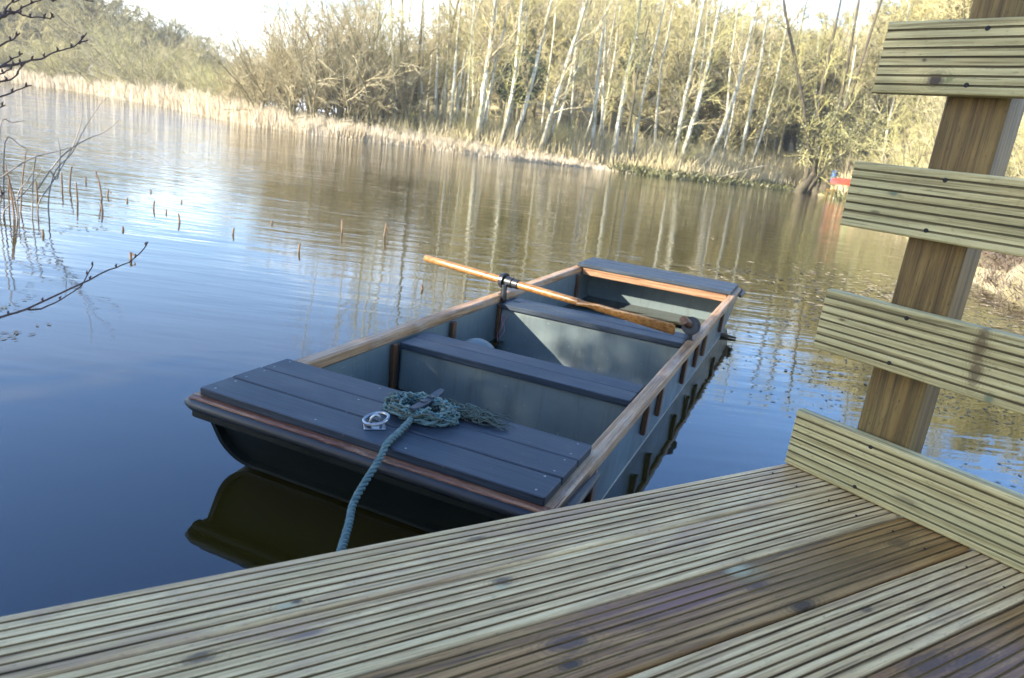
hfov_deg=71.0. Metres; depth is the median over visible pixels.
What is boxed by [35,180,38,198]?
reed stalk
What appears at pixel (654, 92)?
woodland tree
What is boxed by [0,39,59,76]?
scrub bush
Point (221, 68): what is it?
distant tree
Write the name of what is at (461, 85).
woodland tree
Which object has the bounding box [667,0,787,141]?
woodland tree
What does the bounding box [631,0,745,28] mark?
woodland tree
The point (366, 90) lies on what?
willow bush
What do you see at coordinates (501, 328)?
cord
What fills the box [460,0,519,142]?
birch tree
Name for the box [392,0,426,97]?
slender tree
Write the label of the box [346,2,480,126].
willow bush
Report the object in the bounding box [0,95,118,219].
waterside shrub
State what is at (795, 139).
woodland tree
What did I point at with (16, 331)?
floating weed
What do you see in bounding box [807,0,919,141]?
woodland tree
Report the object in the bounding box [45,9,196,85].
scrub bush
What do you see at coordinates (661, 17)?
birch tree
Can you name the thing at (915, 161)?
bank bush
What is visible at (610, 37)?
slender tree
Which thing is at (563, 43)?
slender tree
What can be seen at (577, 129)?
scrub bush
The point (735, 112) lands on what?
slender tree
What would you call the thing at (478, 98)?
woodland tree
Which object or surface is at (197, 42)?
distant tree
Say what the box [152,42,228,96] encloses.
scrub bush
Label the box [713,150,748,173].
scrub bush
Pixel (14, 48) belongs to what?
scrub bush
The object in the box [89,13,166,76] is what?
distant tree
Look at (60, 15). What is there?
distant tree
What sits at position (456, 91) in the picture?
woodland tree
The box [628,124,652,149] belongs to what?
scrub bush
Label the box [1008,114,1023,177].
bank bush
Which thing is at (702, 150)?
scrub bush
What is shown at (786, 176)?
scrub bush
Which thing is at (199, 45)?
distant tree
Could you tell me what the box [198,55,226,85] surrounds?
distant tree
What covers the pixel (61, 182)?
reed stalk
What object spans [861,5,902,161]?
slender tree
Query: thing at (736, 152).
scrub bush
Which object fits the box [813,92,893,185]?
evergreen bush
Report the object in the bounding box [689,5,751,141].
woodland tree
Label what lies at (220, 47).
distant tree
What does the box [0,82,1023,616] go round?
water
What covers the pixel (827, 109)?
slender tree
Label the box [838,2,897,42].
woodland tree
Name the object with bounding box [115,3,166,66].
distant tree
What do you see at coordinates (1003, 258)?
bank grass
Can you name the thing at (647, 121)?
woodland tree
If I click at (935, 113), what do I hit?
bank bush
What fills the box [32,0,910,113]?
sky
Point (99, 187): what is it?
reed stalk
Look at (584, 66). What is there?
slender tree
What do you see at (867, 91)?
woodland tree
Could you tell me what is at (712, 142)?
woodland tree
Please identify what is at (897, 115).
slender tree
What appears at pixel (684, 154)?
scrub bush
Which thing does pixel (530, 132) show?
scrub bush
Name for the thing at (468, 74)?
birch tree
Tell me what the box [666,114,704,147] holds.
evergreen bush
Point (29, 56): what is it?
scrub bush
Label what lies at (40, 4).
distant tree
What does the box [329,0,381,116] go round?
birch tree
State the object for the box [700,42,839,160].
woodland tree
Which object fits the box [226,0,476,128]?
willow bush
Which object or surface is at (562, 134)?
scrub bush
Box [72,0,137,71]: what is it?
distant tree
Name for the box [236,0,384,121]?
willow bush
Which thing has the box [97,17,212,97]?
scrub bush
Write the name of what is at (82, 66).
scrub bush
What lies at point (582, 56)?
birch tree
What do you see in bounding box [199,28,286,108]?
willow bush
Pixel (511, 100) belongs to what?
birch tree
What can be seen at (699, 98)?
birch tree
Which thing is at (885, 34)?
woodland tree
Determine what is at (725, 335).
floating stick
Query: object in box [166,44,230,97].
scrub bush
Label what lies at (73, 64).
scrub bush
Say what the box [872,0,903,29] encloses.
woodland tree
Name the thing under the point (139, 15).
distant tree
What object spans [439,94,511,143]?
scrub bush
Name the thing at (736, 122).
woodland tree
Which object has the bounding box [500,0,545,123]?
slender tree
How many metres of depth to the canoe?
36.66 m
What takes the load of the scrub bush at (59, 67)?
on the ground at (1017, 276)
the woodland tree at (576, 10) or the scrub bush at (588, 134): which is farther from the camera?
the woodland tree at (576, 10)
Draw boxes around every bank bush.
[834,140,922,177]
[837,95,938,167]
[839,142,927,165]
[860,96,1023,167]
[884,95,945,155]
[897,95,1023,156]
[932,123,1023,178]
[1006,126,1023,178]
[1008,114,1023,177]
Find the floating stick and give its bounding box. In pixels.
[720,333,735,338]
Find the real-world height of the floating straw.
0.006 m
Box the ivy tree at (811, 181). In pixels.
[764,0,918,194]
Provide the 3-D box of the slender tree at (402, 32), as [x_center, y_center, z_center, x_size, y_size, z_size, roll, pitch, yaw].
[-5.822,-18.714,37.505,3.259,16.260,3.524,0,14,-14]
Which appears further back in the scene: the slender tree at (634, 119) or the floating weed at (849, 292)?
the slender tree at (634, 119)
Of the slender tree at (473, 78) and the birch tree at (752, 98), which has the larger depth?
the slender tree at (473, 78)
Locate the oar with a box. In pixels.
[424,255,674,334]
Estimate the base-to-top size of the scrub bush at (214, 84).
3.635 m
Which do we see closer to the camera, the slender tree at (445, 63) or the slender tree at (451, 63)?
the slender tree at (445, 63)
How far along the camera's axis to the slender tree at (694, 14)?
49.97 m
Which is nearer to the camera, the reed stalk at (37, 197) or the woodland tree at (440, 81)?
the reed stalk at (37, 197)
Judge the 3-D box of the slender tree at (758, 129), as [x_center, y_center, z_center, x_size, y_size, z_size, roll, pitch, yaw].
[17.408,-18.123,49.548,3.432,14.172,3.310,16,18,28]
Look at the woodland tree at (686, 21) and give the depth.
50.97 m
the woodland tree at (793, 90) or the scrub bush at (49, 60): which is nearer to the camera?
the woodland tree at (793, 90)
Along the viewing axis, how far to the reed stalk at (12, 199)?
5.53 m
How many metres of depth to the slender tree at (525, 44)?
46.08 m
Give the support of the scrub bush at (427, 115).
on the ground at (1017, 276)
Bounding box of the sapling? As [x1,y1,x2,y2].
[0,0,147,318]
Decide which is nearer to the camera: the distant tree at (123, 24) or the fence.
the fence
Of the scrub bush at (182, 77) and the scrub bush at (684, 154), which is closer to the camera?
the scrub bush at (684, 154)
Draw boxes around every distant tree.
[0,0,33,60]
[0,0,60,55]
[0,0,64,57]
[0,0,81,53]
[0,0,86,66]
[24,0,134,75]
[26,0,158,68]
[36,0,107,73]
[43,0,99,59]
[53,0,153,65]
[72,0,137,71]
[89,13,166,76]
[102,0,186,44]
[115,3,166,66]
[132,19,185,65]
[137,2,188,72]
[145,19,215,68]
[147,6,214,66]
[164,27,208,75]
[173,42,220,66]
[182,19,235,86]
[197,29,238,64]
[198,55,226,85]
[201,37,222,66]
[207,56,237,89]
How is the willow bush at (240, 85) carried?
on the ground at (1017, 276)
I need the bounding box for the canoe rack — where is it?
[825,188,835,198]
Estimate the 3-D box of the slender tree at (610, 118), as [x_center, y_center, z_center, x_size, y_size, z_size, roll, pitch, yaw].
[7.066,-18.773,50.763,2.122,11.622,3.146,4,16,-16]
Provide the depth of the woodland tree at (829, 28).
89.34 m
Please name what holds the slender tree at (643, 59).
on the ground at (1017, 276)
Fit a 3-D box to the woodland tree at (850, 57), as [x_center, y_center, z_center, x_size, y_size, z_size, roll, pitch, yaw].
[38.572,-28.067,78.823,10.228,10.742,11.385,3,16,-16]
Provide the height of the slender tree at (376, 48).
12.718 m
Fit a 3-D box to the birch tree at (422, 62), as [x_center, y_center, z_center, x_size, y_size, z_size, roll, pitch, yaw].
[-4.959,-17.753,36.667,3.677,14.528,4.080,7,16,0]
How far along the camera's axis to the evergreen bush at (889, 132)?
44.23 m
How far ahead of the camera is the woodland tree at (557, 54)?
54.23 m
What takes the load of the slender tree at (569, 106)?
on the ground at (1017, 276)
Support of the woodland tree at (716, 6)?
on the ground at (1017, 276)
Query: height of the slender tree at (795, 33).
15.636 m
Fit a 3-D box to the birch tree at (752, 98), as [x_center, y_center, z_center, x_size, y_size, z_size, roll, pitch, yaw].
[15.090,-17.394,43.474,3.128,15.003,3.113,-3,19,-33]
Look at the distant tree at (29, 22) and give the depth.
103.73 m
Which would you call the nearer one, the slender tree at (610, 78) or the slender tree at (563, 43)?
the slender tree at (610, 78)
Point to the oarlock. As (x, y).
(691, 325)
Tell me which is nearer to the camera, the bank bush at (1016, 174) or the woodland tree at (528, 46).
the bank bush at (1016, 174)
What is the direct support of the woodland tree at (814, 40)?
on the ground at (1017, 276)
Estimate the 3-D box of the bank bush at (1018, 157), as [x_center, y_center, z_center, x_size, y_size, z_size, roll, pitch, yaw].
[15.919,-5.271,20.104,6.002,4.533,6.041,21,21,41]
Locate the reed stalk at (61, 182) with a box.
[61,172,62,189]
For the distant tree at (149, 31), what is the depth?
93.82 m
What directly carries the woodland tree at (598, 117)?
on the ground at (1017, 276)
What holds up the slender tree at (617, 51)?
on the ground at (1017, 276)
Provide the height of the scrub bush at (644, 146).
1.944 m
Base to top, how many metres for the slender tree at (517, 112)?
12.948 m
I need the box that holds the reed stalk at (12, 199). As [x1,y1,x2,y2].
[8,178,15,219]
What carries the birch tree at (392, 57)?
on the ground at (1017, 276)
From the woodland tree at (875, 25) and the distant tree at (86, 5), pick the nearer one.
the woodland tree at (875, 25)
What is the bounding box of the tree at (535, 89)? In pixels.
[491,48,548,140]
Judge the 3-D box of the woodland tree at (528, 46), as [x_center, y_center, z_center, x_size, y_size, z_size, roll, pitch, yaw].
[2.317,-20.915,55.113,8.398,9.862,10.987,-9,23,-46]
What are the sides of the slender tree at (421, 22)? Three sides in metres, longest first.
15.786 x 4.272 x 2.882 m
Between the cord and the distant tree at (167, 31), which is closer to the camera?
the cord
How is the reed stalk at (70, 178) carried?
in the water
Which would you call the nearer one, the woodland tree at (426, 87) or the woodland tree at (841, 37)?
the woodland tree at (426, 87)
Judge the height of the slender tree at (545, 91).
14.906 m
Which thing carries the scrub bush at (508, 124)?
on the ground at (1017, 276)
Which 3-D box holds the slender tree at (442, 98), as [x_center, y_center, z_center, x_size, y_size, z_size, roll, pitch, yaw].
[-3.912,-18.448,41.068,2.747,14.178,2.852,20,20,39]
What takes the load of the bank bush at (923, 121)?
on the ground at (1017, 276)
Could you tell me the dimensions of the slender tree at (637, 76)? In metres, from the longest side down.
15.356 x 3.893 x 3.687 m
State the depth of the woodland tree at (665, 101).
56.06 m
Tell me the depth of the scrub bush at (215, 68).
52.66 m
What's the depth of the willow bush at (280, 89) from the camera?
37.09 m
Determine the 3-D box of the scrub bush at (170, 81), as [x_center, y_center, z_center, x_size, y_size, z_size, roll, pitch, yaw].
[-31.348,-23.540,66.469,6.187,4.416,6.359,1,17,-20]
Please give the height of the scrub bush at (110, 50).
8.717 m
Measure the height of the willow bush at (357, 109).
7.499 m
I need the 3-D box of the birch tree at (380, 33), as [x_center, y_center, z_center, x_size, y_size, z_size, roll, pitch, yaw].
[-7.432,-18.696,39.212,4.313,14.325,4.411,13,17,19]
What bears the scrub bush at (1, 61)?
on the ground at (1017, 276)
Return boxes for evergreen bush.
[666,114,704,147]
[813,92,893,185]
[831,106,924,163]
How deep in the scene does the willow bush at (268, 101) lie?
40.73 m
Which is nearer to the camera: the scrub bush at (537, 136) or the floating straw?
the floating straw
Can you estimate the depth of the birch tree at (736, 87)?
41.18 m
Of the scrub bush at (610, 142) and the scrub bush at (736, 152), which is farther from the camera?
the scrub bush at (736, 152)
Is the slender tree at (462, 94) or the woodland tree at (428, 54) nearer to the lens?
the slender tree at (462, 94)
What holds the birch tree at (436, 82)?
on the ground at (1017, 276)
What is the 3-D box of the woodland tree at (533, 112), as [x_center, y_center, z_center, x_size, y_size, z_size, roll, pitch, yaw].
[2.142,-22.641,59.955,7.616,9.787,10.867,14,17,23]
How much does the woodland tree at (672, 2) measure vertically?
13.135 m
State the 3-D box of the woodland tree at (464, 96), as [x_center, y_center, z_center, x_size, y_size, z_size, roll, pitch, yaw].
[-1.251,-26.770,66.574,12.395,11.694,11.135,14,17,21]
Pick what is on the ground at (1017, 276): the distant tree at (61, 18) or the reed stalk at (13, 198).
the distant tree at (61, 18)
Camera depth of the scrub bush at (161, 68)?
67.16 m
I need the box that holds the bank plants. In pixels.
[607,161,846,200]
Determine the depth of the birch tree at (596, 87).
38.40 m
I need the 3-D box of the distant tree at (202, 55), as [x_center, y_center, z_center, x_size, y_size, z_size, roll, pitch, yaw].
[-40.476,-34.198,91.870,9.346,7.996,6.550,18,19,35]
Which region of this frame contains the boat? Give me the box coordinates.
[185,257,745,532]
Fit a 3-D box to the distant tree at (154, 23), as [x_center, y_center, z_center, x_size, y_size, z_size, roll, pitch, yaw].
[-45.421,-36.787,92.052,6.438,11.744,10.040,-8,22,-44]
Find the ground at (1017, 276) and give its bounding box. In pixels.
[7,56,1023,307]
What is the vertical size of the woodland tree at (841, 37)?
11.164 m
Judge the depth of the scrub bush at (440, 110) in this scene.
40.66 m
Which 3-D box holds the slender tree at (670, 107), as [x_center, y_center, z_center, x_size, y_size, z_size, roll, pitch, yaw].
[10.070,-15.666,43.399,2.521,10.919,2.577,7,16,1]
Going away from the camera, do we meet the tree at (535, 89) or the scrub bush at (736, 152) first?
the tree at (535, 89)
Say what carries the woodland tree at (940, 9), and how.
on the ground at (1017, 276)
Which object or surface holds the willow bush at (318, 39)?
on the ground at (1017, 276)
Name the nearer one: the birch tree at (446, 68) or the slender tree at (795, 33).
the birch tree at (446, 68)
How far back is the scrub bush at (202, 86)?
46.70 m
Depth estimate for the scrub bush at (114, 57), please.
79.46 m
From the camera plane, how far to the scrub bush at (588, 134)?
42.66 m
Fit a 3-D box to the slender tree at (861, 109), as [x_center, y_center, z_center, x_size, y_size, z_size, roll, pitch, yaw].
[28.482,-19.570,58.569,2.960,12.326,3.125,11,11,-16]
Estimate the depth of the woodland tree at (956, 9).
49.26 m
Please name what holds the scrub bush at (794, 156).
on the ground at (1017, 276)
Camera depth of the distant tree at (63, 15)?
92.39 m
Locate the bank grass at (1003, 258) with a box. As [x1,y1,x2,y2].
[856,157,1023,309]
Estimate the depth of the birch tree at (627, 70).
37.50 m
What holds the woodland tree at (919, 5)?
on the ground at (1017, 276)
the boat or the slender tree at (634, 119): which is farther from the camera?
the slender tree at (634, 119)
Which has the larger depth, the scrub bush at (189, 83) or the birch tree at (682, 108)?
the scrub bush at (189, 83)
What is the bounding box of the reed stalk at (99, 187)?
[96,174,102,198]
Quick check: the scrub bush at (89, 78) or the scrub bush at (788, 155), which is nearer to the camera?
the scrub bush at (788, 155)
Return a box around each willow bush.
[185,6,314,112]
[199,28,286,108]
[213,0,434,121]
[223,0,353,111]
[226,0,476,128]
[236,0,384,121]
[240,0,442,125]
[245,0,479,119]
[275,0,458,128]
[303,0,457,128]
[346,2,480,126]
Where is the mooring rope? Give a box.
[336,391,516,551]
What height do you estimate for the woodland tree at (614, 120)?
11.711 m
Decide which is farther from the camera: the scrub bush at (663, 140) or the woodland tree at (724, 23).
the woodland tree at (724, 23)
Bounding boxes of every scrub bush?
[0,19,96,79]
[0,27,46,69]
[0,31,64,72]
[0,35,65,73]
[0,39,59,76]
[1,30,89,76]
[4,32,54,75]
[16,35,91,76]
[40,33,153,91]
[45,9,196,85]
[45,50,102,79]
[59,38,109,82]
[60,46,113,80]
[79,19,179,87]
[81,28,158,80]
[82,21,191,84]
[83,15,223,94]
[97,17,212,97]
[115,41,233,93]
[131,62,206,88]
[136,42,205,87]
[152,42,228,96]
[159,49,265,99]
[162,57,215,92]
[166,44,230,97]
[176,58,242,95]
[186,73,273,95]
[189,44,268,104]
[389,105,438,135]
[396,102,449,131]
[423,92,471,124]
[426,103,464,136]
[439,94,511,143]
[447,110,485,142]
[487,112,539,136]
[488,114,531,142]
[501,119,552,147]
[518,120,559,150]
[529,104,586,154]
[538,111,604,149]
[563,123,607,148]
[599,131,632,155]
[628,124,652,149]
[637,135,668,165]
[651,126,703,158]
[664,129,703,171]
[665,136,701,169]
[688,135,721,165]
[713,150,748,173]
[728,132,772,161]
[770,158,804,182]
[775,146,812,167]
[777,150,802,168]
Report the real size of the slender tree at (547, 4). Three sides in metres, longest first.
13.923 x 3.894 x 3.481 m
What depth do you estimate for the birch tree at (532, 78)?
36.01 m
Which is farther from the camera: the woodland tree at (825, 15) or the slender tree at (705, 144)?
the woodland tree at (825, 15)
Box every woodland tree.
[393,31,442,103]
[412,63,449,111]
[413,51,461,111]
[418,0,490,108]
[421,0,542,112]
[424,0,578,123]
[433,0,604,117]
[435,0,551,106]
[441,0,563,120]
[444,47,495,106]
[450,49,471,104]
[477,0,596,124]
[495,8,589,124]
[532,0,576,95]
[538,23,612,125]
[539,0,630,97]
[566,0,717,131]
[578,28,629,124]
[582,1,682,137]
[582,25,728,148]
[611,0,721,140]
[612,0,715,141]
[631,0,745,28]
[641,12,749,145]
[647,9,792,149]
[655,1,759,151]
[661,0,777,148]
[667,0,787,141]
[683,37,827,157]
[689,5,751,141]
[698,0,728,21]
[700,41,822,155]
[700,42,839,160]
[708,0,839,161]
[749,1,816,165]
[752,20,879,162]
[763,3,882,158]
[764,15,848,166]
[768,24,852,136]
[784,61,898,159]
[791,0,870,42]
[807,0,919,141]
[814,27,939,160]
[820,20,874,48]
[827,34,880,119]
[828,23,866,68]
[836,18,913,173]
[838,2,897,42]
[856,0,934,116]
[857,0,934,19]
[861,0,958,112]
[870,0,943,126]
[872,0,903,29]
[881,0,972,121]
[901,0,941,110]
[921,0,970,19]
[936,0,971,120]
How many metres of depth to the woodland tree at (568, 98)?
61.69 m
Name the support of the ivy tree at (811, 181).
on the ground at (1017, 276)
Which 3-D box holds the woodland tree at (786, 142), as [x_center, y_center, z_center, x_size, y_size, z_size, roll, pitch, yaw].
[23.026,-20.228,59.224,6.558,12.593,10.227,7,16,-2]
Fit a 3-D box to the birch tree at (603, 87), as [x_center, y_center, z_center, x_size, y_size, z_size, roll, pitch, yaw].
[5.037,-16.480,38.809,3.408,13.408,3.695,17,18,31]
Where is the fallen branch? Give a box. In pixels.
[716,166,773,177]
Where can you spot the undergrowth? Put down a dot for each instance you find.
(715, 167)
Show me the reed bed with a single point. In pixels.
(271, 117)
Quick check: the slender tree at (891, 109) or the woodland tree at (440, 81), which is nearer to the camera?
the slender tree at (891, 109)
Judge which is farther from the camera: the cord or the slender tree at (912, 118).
the slender tree at (912, 118)
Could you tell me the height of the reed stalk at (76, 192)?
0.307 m
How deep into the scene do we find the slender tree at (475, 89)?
46.62 m
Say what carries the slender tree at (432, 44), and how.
on the ground at (1017, 276)
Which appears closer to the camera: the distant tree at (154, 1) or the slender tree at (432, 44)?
the slender tree at (432, 44)
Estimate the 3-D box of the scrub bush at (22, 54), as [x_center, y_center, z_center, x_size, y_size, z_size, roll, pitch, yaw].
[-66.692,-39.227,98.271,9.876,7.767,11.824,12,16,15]
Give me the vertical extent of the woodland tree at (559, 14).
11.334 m
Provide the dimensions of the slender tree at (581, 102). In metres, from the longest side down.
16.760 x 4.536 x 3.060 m
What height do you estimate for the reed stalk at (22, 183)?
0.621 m
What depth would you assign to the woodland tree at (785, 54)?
50.82 m
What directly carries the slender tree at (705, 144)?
on the ground at (1017, 276)
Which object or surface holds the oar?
on the boat
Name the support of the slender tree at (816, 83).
on the ground at (1017, 276)
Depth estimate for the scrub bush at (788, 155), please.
48.78 m
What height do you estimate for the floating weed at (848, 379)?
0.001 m
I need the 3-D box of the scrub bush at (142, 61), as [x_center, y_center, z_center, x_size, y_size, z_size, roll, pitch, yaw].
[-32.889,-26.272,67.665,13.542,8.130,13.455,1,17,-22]
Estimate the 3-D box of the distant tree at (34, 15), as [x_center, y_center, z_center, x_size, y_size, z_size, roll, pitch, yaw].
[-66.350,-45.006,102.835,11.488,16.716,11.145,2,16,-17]
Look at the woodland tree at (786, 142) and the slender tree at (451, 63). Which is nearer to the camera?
the slender tree at (451, 63)
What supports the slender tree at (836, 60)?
on the ground at (1017, 276)
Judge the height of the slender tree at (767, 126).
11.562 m
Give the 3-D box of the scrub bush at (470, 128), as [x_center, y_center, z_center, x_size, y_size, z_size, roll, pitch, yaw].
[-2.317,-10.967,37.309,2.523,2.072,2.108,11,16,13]
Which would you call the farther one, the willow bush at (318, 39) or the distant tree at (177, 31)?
the distant tree at (177, 31)
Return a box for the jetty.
[0,463,1023,677]
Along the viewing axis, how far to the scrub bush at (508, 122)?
39.40 m
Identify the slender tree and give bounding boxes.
[366,0,388,126]
[366,0,397,125]
[374,0,420,94]
[385,0,436,123]
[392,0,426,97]
[424,0,456,114]
[424,1,442,119]
[426,0,468,136]
[430,1,463,115]
[441,0,488,118]
[459,4,484,116]
[462,0,500,119]
[471,0,492,80]
[471,0,511,122]
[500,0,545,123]
[503,0,547,128]
[504,0,542,128]
[515,0,537,127]
[527,0,567,109]
[534,0,573,124]
[539,0,579,125]
[541,0,598,124]
[560,0,601,128]
[570,0,609,132]
[573,0,610,118]
[574,0,635,138]
[593,0,652,135]
[596,0,645,132]
[605,0,636,135]
[616,0,682,153]
[624,0,655,136]
[625,0,660,138]
[655,0,701,145]
[666,0,730,151]
[669,0,723,142]
[702,0,762,153]
[709,2,757,157]
[721,1,772,152]
[738,0,792,157]
[755,2,803,169]
[769,0,829,162]
[771,0,821,159]
[800,0,860,160]
[802,22,831,152]
[805,0,868,149]
[819,0,885,164]
[832,19,884,168]
[844,0,924,160]
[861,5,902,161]
[877,0,932,162]
[879,2,944,153]
[908,0,951,128]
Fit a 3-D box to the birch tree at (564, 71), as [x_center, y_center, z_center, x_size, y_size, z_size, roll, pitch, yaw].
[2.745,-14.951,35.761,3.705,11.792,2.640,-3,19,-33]
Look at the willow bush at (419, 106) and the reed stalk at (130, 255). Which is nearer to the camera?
the reed stalk at (130, 255)
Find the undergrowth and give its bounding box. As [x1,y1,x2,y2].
[372,102,882,194]
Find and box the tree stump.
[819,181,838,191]
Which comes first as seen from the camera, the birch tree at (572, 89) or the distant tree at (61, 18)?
the birch tree at (572, 89)
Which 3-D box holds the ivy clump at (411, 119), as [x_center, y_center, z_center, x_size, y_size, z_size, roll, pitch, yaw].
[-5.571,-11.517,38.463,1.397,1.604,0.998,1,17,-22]
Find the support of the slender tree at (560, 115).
on the ground at (1017, 276)
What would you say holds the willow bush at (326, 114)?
on the ground at (1017, 276)
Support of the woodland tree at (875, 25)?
on the ground at (1017, 276)
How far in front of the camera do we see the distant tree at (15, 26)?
102.17 m
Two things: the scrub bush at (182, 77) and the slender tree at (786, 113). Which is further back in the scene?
the scrub bush at (182, 77)
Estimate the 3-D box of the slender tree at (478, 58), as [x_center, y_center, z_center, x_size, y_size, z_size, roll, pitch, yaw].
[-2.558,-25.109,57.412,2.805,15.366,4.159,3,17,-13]
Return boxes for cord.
[497,314,507,340]
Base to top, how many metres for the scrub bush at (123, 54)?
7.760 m
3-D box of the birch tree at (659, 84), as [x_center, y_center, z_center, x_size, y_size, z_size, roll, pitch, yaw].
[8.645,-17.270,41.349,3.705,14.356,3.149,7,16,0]
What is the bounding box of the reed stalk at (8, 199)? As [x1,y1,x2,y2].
[8,177,9,213]
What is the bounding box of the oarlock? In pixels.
[679,316,700,334]
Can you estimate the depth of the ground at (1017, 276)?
62.79 m
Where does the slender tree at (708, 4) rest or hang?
on the ground at (1017, 276)
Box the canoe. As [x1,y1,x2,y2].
[830,178,850,185]
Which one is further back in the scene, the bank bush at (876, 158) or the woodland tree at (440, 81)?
the woodland tree at (440, 81)
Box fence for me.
[785,0,1023,572]
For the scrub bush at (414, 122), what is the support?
on the ground at (1017, 276)
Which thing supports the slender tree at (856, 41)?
on the ground at (1017, 276)
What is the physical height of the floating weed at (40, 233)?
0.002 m
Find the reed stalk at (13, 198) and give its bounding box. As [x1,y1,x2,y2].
[7,175,17,216]
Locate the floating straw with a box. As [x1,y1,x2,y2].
[657,237,1023,332]
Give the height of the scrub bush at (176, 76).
5.300 m
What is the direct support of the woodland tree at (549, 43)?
on the ground at (1017, 276)
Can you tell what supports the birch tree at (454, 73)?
on the ground at (1017, 276)
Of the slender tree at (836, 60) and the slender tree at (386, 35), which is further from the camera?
the slender tree at (836, 60)
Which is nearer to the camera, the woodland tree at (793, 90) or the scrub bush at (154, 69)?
the woodland tree at (793, 90)
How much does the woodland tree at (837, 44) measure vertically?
13.149 m
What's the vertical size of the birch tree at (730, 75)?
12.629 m
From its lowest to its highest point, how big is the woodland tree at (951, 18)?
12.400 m
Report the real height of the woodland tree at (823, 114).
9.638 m
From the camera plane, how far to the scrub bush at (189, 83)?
53.61 m
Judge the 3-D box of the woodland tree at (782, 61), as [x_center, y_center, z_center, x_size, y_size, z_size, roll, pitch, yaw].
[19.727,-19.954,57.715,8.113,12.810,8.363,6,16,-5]
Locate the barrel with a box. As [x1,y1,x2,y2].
[830,170,837,181]
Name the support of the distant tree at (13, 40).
on the ground at (1017, 276)
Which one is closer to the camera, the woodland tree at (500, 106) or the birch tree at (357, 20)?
the birch tree at (357, 20)
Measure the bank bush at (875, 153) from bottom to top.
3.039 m
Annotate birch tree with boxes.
[317,0,363,120]
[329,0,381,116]
[359,0,406,118]
[364,0,418,131]
[394,0,443,126]
[406,0,457,129]
[423,0,486,132]
[424,0,473,130]
[438,0,501,134]
[446,0,509,135]
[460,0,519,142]
[471,0,537,142]
[496,0,540,147]
[499,0,564,144]
[520,0,609,152]
[543,0,623,153]
[554,0,613,143]
[574,0,627,160]
[578,0,632,158]
[609,0,659,163]
[621,0,678,163]
[635,0,690,153]
[661,0,733,162]
[668,0,753,167]
[706,0,786,166]
[707,0,758,158]
[736,0,794,170]
[750,0,799,167]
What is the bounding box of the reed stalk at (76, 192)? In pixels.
[75,182,78,201]
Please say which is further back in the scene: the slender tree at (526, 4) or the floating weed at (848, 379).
the slender tree at (526, 4)
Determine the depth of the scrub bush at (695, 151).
39.80 m
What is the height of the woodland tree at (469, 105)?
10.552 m
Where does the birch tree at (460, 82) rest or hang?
on the ground at (1017, 276)
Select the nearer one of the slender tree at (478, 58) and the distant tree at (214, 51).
the slender tree at (478, 58)
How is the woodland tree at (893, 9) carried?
on the ground at (1017, 276)
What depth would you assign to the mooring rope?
2.05 m
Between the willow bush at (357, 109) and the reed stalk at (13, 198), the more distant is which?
the willow bush at (357, 109)
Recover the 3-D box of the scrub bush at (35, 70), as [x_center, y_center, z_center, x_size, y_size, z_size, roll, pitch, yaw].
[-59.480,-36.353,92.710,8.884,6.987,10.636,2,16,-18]
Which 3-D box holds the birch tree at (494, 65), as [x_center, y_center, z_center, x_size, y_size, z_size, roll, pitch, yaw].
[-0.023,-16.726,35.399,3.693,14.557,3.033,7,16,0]
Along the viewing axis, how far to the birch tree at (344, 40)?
39.04 m
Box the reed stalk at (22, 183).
[20,151,26,211]
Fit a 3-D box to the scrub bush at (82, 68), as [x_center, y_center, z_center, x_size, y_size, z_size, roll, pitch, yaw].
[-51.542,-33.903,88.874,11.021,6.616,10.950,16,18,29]
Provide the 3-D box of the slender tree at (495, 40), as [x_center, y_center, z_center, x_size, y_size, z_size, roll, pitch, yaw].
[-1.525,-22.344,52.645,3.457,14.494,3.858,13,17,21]
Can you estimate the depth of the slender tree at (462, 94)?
40.03 m
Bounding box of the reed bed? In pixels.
[0,66,640,174]
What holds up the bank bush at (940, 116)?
on the ground at (1017, 276)
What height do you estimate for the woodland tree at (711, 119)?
10.893 m
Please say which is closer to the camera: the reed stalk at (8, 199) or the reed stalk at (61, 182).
the reed stalk at (8, 199)
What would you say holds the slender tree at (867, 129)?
on the ground at (1017, 276)
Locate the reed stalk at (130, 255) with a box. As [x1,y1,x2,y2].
[129,252,134,259]
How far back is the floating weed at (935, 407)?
3.78 m
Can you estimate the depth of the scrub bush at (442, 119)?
37.94 m
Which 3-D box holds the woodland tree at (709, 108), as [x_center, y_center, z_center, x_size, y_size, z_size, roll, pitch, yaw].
[15.495,-19.195,54.487,8.889,11.423,12.684,19,20,36]
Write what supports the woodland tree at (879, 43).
on the ground at (1017, 276)
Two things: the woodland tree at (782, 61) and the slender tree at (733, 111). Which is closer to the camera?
the slender tree at (733, 111)
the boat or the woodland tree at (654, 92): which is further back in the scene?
the woodland tree at (654, 92)
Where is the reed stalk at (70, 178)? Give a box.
[69,166,72,189]
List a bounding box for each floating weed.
[0,294,50,339]
[6,226,101,240]
[551,246,1022,384]
[723,302,1023,427]
[730,318,1022,486]
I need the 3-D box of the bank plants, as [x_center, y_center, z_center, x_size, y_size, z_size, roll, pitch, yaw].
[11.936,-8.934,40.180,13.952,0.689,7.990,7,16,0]

